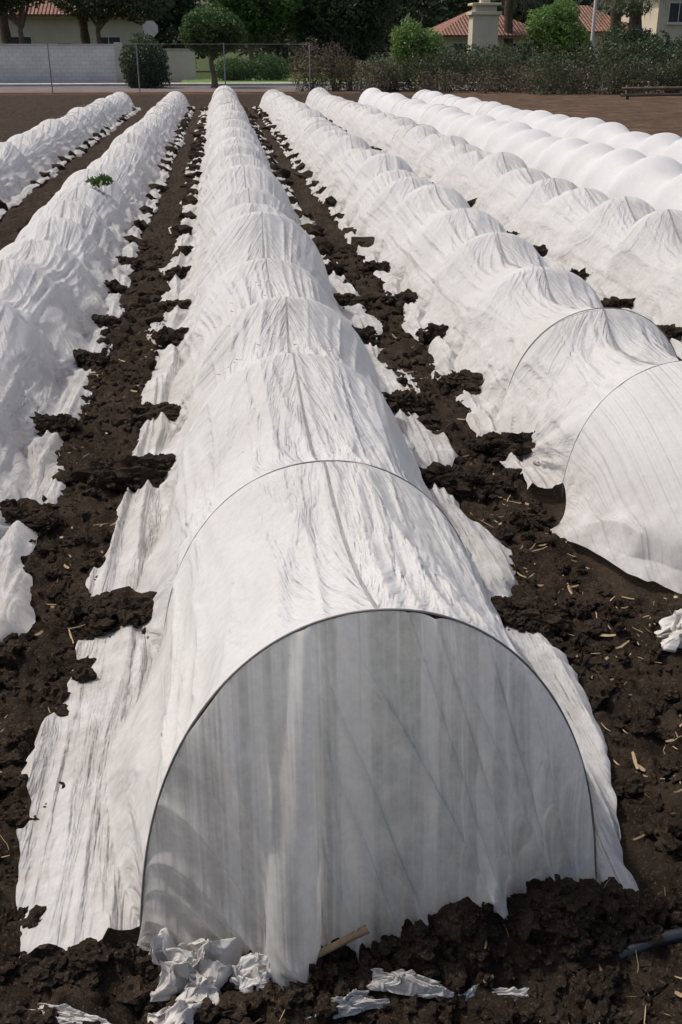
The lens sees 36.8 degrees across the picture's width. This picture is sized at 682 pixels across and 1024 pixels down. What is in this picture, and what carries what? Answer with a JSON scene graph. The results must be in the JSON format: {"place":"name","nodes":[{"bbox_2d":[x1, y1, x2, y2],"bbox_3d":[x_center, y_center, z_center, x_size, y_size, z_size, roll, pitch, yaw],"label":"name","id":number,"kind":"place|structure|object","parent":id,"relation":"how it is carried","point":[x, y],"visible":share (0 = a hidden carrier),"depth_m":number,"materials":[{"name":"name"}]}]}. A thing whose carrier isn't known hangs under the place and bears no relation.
{"place":"outdoors","nodes":[
{"label":"outdoors","id":0,"kind":"place"},
{"bbox_2d":[0,46,116,82],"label":"block wall","id":1,"kind":"structure","parent":0,"point":[22,60],"depth_m":55.50,"materials":[{"name":"concrete"}]},
{"bbox_2d":[0,44,113,45],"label":"coping","id":2,"kind":"object","parent":1,"relation":"on","point":[56,44],"visible":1,"depth_m":55.08,"materials":[{"name":"concrete"}]},
{"bbox_2d":[0,17,149,59],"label":"walls","id":3,"kind":"structure","parent":0,"point":[46,30],"depth_m":72.75,"materials":[{"name":"paint"}]},
{"bbox_2d":[11,37,31,43],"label":"window","id":4,"kind":"structure","parent":3,"relation":"in","point":[15,40],"depth_m":72.57,"materials":[{"name":"black glass"}]},
{"bbox_2d":[7,0,157,20],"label":"roof","id":5,"kind":"structure","parent":3,"relation":"on","point":[43,10],"depth_m":71.94,"materials":[{"name":"tile"}]},
{"bbox_2d":[95,36,121,43],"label":"window frame","id":6,"kind":"object","parent":3,"relation":"attached to","point":[109,36],"visible":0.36,"depth_m":73.14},
{"bbox_2d":[101,37,119,43],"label":"window","id":7,"kind":"structure","parent":6,"relation":"in","point":[112,40],"depth_m":73.20,"materials":[{"name":"black glass"}]},
{"bbox_2d":[0,91,294,93],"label":"red earth path","id":8,"kind":"structure","parent":0,"point":[134,92],"depth_m":45.39,"materials":[{"name":"brown soil"}]},
{"bbox_2d":[181,78,440,82],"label":"grass lawn","id":9,"kind":"structure","parent":0,"point":[202,80],"depth_m":58.58,"materials":[{"name":"green plant"}]},
{"bbox_2d":[214,54,293,80],"bbox_3d":[-5.126,-26.134,60.460,4.897,1.842,1.802,-3,24,-6],"label":"garden hedge","id":10,"kind":"object","parent":9,"relation":"on","point":[237,64],"visible":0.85,"depth_m":60.17,"materials":[{"name":"green plant"}]},
{"bbox_2d":[0,81,657,83],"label":"sidewalk","id":11,"kind":"structure","parent":0,"point":[127,83],"depth_m":54.25,"materials":[{"name":"concrete"}]},
{"bbox_2d":[0,84,669,91],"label":"street","id":12,"kind":"structure","parent":0,"point":[127,88],"depth_m":50.10,"materials":[{"name":"grey asphalt"}]},
{"bbox_2d":[0,53,681,1023],"bbox_3d":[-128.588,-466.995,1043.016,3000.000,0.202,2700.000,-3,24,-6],"label":"ground soil","id":13,"kind":"structure","parent":0,"point":[648,115],"depth_m":3.50,"materials":[{"name":"brown soil"}]},
{"bbox_2d":[0,4,11,43],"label":"palm tree","id":14,"kind":"object","parent":13,"relation":"on","point":[5,33],"visible":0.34,"depth_m":66.79,"materials":[{"name":"brown plant"}]},
{"bbox_2d":[0,0,53,43],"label":"street tree","id":15,"kind":"object","parent":13,"relation":"on","point":[6,6],"visible":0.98,"depth_m":61.26,"materials":[{"name":"brown plant"}]},
{"bbox_2d":[46,3,89,43],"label":"palm tree","id":16,"kind":"object","parent":13,"relation":"on","point":[84,32],"visible":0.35,"depth_m":66.42,"materials":[{"name":"brown plant"}]},
{"bbox_2d":[0,92,140,218],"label":"row cover tunnel","id":17,"kind":"structure","parent":13,"relation":"on","point":[27,157],"depth_m":16.68,"materials":[{"name":"fabric"}]},
{"bbox_2d":[0,91,194,642],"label":"row cover tunnel","id":18,"kind":"structure","parent":13,"relation":"on","point":[59,263],"depth_m":6.10,"materials":[{"name":"fabric"}]},
{"bbox_2d":[85,173,113,188],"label":"weed leaves","id":19,"kind":"object","parent":18,"relation":"on","point":[100,180],"visible":1,"depth_m":10.22,"materials":[{"name":"green plant"}]},
{"bbox_2d":[51,0,174,43],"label":"street tree","id":20,"kind":"object","parent":13,"relation":"on","point":[124,7],"visible":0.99,"depth_m":63.95,"materials":[{"name":"green plant"}]},
{"bbox_2d":[114,42,124,82],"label":"pier","id":21,"kind":"structure","parent":13,"relation":"on","point":[118,46],"depth_m":55.66,"materials":[{"name":"concrete"}]},
{"bbox_2d":[118,31,171,87],"bbox_3d":[-9.663,-22.167,50.611,2.534,2.957,2.408,-16,29,-32],"label":"rounded hedge","id":22,"kind":"object","parent":13,"relation":"on","point":[129,76],"visible":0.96,"depth_m":50.12,"materials":[{"name":"green plant"}]},
{"bbox_2d":[143,21,157,43],"bbox_3d":[-9.570,-23.164,51.945,0.739,3.170,0.088,-3,24,-6],"label":"stop sign","id":23,"kind":"object","parent":13,"relation":"on","point":[150,28],"visible":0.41,"depth_m":51.40,"materials":[{"name":"metal"}]},
{"bbox_2d":[0,43,310,93],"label":"chain link fence","id":24,"kind":"object","parent":13,"relation":"on","point":[138,66],"visible":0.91,"depth_m":44.03,"materials":[{"name":"metal"}]},
{"bbox_2d":[141,50,195,80],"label":"garden wall","id":25,"kind":"structure","parent":13,"relation":"on","point":[185,71],"depth_m":62.55,"materials":[{"name":"paint"}]},
{"bbox_2d":[147,975,219,1023],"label":"crumpled fabric","id":26,"kind":"object","parent":13,"relation":"on","point":[182,1009],"visible":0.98,"depth_m":1.88,"materials":[{"name":"white fabric"}]},
{"bbox_2d":[149,928,241,1001],"bbox_3d":[-0.278,0.853,1.959,0.175,0.100,0.131,-3,24,-6],"label":"crumpled fabric","id":27,"kind":"object","parent":13,"relation":"on","point":[182,964],"visible":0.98,"depth_m":1.94,"materials":[{"name":"white fabric"}]},
{"bbox_2d":[178,2,247,87],"bbox_3d":[-6.299,-23.040,50.670,3.277,4.025,3.024,-15,28,-30],"label":"topiary tree","id":28,"kind":"object","parent":13,"relation":"on","point":[199,31],"visible":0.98,"depth_m":49.84,"materials":[{"name":"green plant"}]},
{"bbox_2d":[229,953,270,993],"bbox_3d":[-0.157,0.870,1.950,0.097,0.074,0.096,20,31,38],"label":"crumpled fabric","id":29,"kind":"object","parent":13,"relation":"on","point":[250,971],"visible":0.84,"depth_m":1.94,"materials":[{"name":"white fabric"}]},
{"bbox_2d":[204,0,306,77],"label":"leafy tree","id":30,"kind":"object","parent":13,"relation":"on","point":[255,16],"visible":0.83,"depth_m":65.62,"materials":[{"name":"green plant"}]},
{"bbox_2d":[281,924,368,975],"bbox_3d":[-0.030,0.834,1.949,0.181,0.055,0.018,-10,26,-21],"label":"broken stick","id":31,"kind":"object","parent":13,"relation":"on","point":[363,930],"visible":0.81,"depth_m":1.96,"materials":[{"name":"brown wood"}]},
{"bbox_2d":[16,85,638,989],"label":"row cover tunnel","id":32,"kind":"structure","parent":13,"relation":"on","point":[376,759],"depth_m":2.18,"materials":[{"name":"fabric"}]},
{"bbox_2d":[213,280,345,452],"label":"dry leaf bits","id":33,"kind":"object","parent":32,"relation":"on","point":[258,344],"visible":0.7,"depth_m":4.30,"materials":[{"name":"plant"}]},
{"bbox_2d":[288,36,369,90],"bbox_3d":[-0.538,-20.332,47.122,3.865,2.856,1.682,-3,24,-6],"label":"dry shrub","id":34,"kind":"object","parent":13,"relation":"on","point":[329,73],"visible":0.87,"depth_m":46.94,"materials":[{"name":"brown plant"}]},
{"bbox_2d":[0,82,657,86],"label":"kerb","id":35,"kind":"structure","parent":13,"relation":"on","point":[196,84],"depth_m":53.83,"materials":[{"name":"concrete"}]},
{"bbox_2d":[0,244,681,1023],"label":"soil clods","id":36,"kind":"object","parent":13,"relation":"on","point":[564,914],"visible":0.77,"depth_m":1.99,"materials":[{"name":"brown soil"}]},
{"bbox_2d":[30,1003,109,1023],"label":"torn fabric strip","id":37,"kind":"object","parent":36,"relation":"on","point":[68,1014],"visible":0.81,"depth_m":1.88,"materials":[{"name":"white fabric"}]},
{"bbox_2d":[306,989,389,1018],"bbox_3d":[0.011,0.911,1.906,0.161,0.043,0.034,-5,25,-11],"label":"torn fabric strip","id":38,"kind":"object","parent":36,"relation":"on","point":[355,1002],"visible":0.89,"depth_m":1.91,"materials":[{"name":"white fabric"}]},
{"bbox_2d":[366,968,453,998],"bbox_3d":[0.117,0.882,1.928,0.199,0.045,0.033,4,25,9],"label":"torn fabric strip","id":39,"kind":"object","parent":36,"relation":"on","point":[411,982],"visible":1,"depth_m":1.92,"materials":[{"name":"white fabric"}]},
{"bbox_2d":[0,106,681,685],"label":"soil heaps on fabric","id":40,"kind":"object","parent":13,"relation":"on","point":[112,610],"visible":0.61,"depth_m":4.54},
{"bbox_2d":[0,300,681,1023],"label":"straw litter","id":41,"kind":"object","parent":13,"relation":"on","point":[636,764],"visible":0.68,"depth_m":3.11,"materials":[{"name":"beige plant"}]},
{"bbox_2d":[280,0,402,77],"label":"dark tree","id":42,"kind":"object","parent":13,"relation":"on","point":[348,25],"visible":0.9,"depth_m":67.85,"materials":[{"name":"green plant"}]},
{"bbox_2d":[148,0,611,70],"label":"distant trees","id":43,"kind":"object","parent":13,"relation":"on","point":[437,13],"visible":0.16,"depth_m":92.11,"materials":[{"name":"green plant"}]},
{"bbox_2d":[386,17,447,75],"bbox_3d":[4.143,-25.192,55.974,3.495,3.486,2.263,-3,24,-6],"label":"bright green shrub","id":44,"kind":"object","parent":13,"relation":"on","point":[407,39],"visible":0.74,"depth_m":55.33,"materials":[{"name":"green plant"}]},
{"bbox_2d":[253,89,681,593],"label":"row cover tunnel","id":45,"kind":"structure","parent":13,"relation":"on","point":[582,382],"depth_m":4.95,"materials":[{"name":"fabric"}]},
{"bbox_2d":[355,42,579,91],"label":"wild shrubs","id":46,"kind":"object","parent":13,"relation":"on","point":[505,64],"visible":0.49,"depth_m":46.57,"materials":[{"name":"green plant"}]},
{"bbox_2d":[458,984,478,1001],"bbox_3d":[0.226,0.914,1.928,0.106,0.033,0.023,-10,26,-21],"label":"torn fabric strip","id":47,"kind":"object","parent":13,"relation":"on","point":[470,992],"visible":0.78,"depth_m":1.93,"materials":[{"name":"white fabric"}]},
{"bbox_2d":[466,0,501,78],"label":"pillar","id":48,"kind":"structure","parent":13,"relation":"on","point":[483,15],"depth_m":65.88,"materials":[{"name":"beige paint"}]},
{"bbox_2d":[305,87,681,358],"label":"row cover tunnel","id":49,"kind":"structure","parent":13,"relation":"on","point":[624,247],"depth_m":9.10,"materials":[{"name":"fabric"}]},
{"bbox_2d":[352,62,679,92],"bbox_3d":[9.612,-19.365,46.014,18.622,1.706,3.848,-3,24,-6],"label":"dry shrub","id":50,"kind":"object","parent":13,"relation":"on","point":[433,86],"visible":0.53,"depth_m":45.02,"materials":[{"name":"green plant"}]},
{"bbox_2d":[490,0,547,56],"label":"palm tree","id":51,"kind":"object","parent":13,"relation":"on","point":[508,16],"visible":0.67,"depth_m":73.59,"materials":[{"name":"brown plant"}]},
{"bbox_2d":[358,88,681,210],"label":"row cover tunnel","id":52,"kind":"structure","parent":13,"relation":"on","point":[654,182],"depth_m":13.74,"materials":[{"name":"fabric"}]},
{"bbox_2d":[492,986,556,1000],"bbox_3d":[0.319,0.911,1.935,0.222,0.032,0.030,1,24,2],"label":"torn fabric strip","id":53,"kind":"object","parent":13,"relation":"on","point":[513,992],"visible":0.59,"depth_m":1.93,"materials":[{"name":"white fabric"}]},
{"bbox_2d":[406,33,681,80],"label":"dark hedgerow","id":54,"kind":"object","parent":13,"relation":"on","point":[522,53],"visible":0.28,"depth_m":58.92,"materials":[{"name":"green plant"}]},
{"bbox_2d":[412,89,681,163],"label":"row cover tunnel","id":55,"kind":"structure","parent":13,"relation":"on","point":[615,135],"depth_m":17.61,"materials":[{"name":"fabric"}]},
{"bbox_2d":[523,0,592,71],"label":"pepper tree","id":56,"kind":"object","parent":13,"relation":"on","point":[551,27],"visible":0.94,"depth_m":58.00,"materials":[{"name":"green plant"}]},
{"bbox_2d":[587,0,596,74],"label":"lamp pole","id":57,"kind":"object","parent":13,"relation":"on","point":[593,22],"visible":0.42,"depth_m":61.45,"materials":[{"name":"metal"}]},
{"bbox_2d":[524,42,681,94],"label":"wild shrubs","id":58,"kind":"object","parent":13,"relation":"on","point":[663,78],"visible":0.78,"depth_m":43.36,"materials":[{"name":"green plant"}]},
{"bbox_2d":[581,0,658,67],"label":"palm tree","id":59,"kind":"object","parent":13,"relation":"on","point":[614,18],"visible":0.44,"depth_m":66.85,"materials":[{"name":"green plant"}]},
{"bbox_2d":[599,0,667,78],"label":"palm tree","id":60,"kind":"object","parent":13,"relation":"on","point":[637,19],"visible":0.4,"depth_m":67.94,"materials":[{"name":"green plant"}]},
{"bbox_2d":[597,0,671,63],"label":"garden tree","id":61,"kind":"object","parent":13,"relation":"on","point":[632,6],"visible":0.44,"depth_m":63.25,"materials":[{"name":"green plant"}]},
{"bbox_2d":[618,927,681,960],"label":"irrigation pipe","id":62,"kind":"object","parent":13,"relation":"on","point":[672,936],"visible":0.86,"depth_m":1.99,"materials":[{"name":"black plastic"}]},
{"bbox_2d":[620,85,681,98],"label":"timber rail fence","id":63,"kind":"object","parent":13,"relation":"on","point":[627,88],"visible":0.83,"depth_m":38.82,"materials":[{"name":"brown wood"}]},
{"bbox_2d":[654,609,681,651],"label":"torn fabric strip","id":64,"kind":"object","parent":13,"relation":"on","point":[671,628],"visible":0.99,"depth_m":3.07,"materials":[{"name":"white fabric"}]},
{"bbox_2d":[161,0,611,52],"label":"sky","id":65,"kind":"structure","parent":0,"point":[202,2],"materials":[{"name":"white"}]},
{"bbox_2d":[453,43,467,56],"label":"window","id":66,"kind":"structure","parent":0,"point":[459,44],"depth_m":74.08,"materials":[{"name":"black glass"}]},
{"bbox_2d":[433,38,540,72],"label":"walls","id":67,"kind":"structure","parent":0,"point":[451,40],"depth_m":74.06,"materials":[{"name":"paint"}]},
{"bbox_2d":[423,10,531,37],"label":"roof","id":68,"kind":"structure","parent":67,"relation":"on","point":[457,26],"depth_m":74.60,"materials":[{"name":"tile"}]},
{"bbox_2d":[438,37,525,37],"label":"fascia","id":69,"kind":"structure","parent":68,"relation":"attached to","point":[467,37],"depth_m":73.52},
{"bbox_2d":[513,43,531,60],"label":"window","id":70,"kind":"structure","parent":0,"point":[514,45],"depth_m":74.59,"materials":[{"name":"black glass"}]},
{"bbox_2d":[543,34,606,74],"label":"walls","id":71,"kind":"structure","parent":0,"point":[596,40],"depth_m":77.04,"materials":[{"name":"paint"}]},
{"bbox_2d":[569,5,628,32],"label":"roof","id":72,"kind":"structure","parent":71,"relation":"on","point":[602,25],"depth_m":77.67,"materials":[{"name":"tile"}]},
{"bbox_2d":[621,0,681,75],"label":"walls","id":73,"kind":"structure","parent":0,"point":[656,21],"depth_m":73.45,"materials":[{"name":"paint"}]},
{"bbox_2d":[666,23,681,24],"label":"window sill","id":74,"kind":"structure","parent":73,"relation":"attached to","point":[673,23],"depth_m":73.15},
{"bbox_2d":[667,2,681,22],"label":"window frame","id":75,"kind":"object","parent":73,"relation":"attached to","point":[669,11],"visible":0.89,"depth_m":72.91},
{"bbox_2d":[668,3,681,21],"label":"window","id":76,"kind":"structure","parent":75,"relation":"in","point":[673,12],"depth_m":72.94,"materials":[{"name":"black glass"}]}
]}

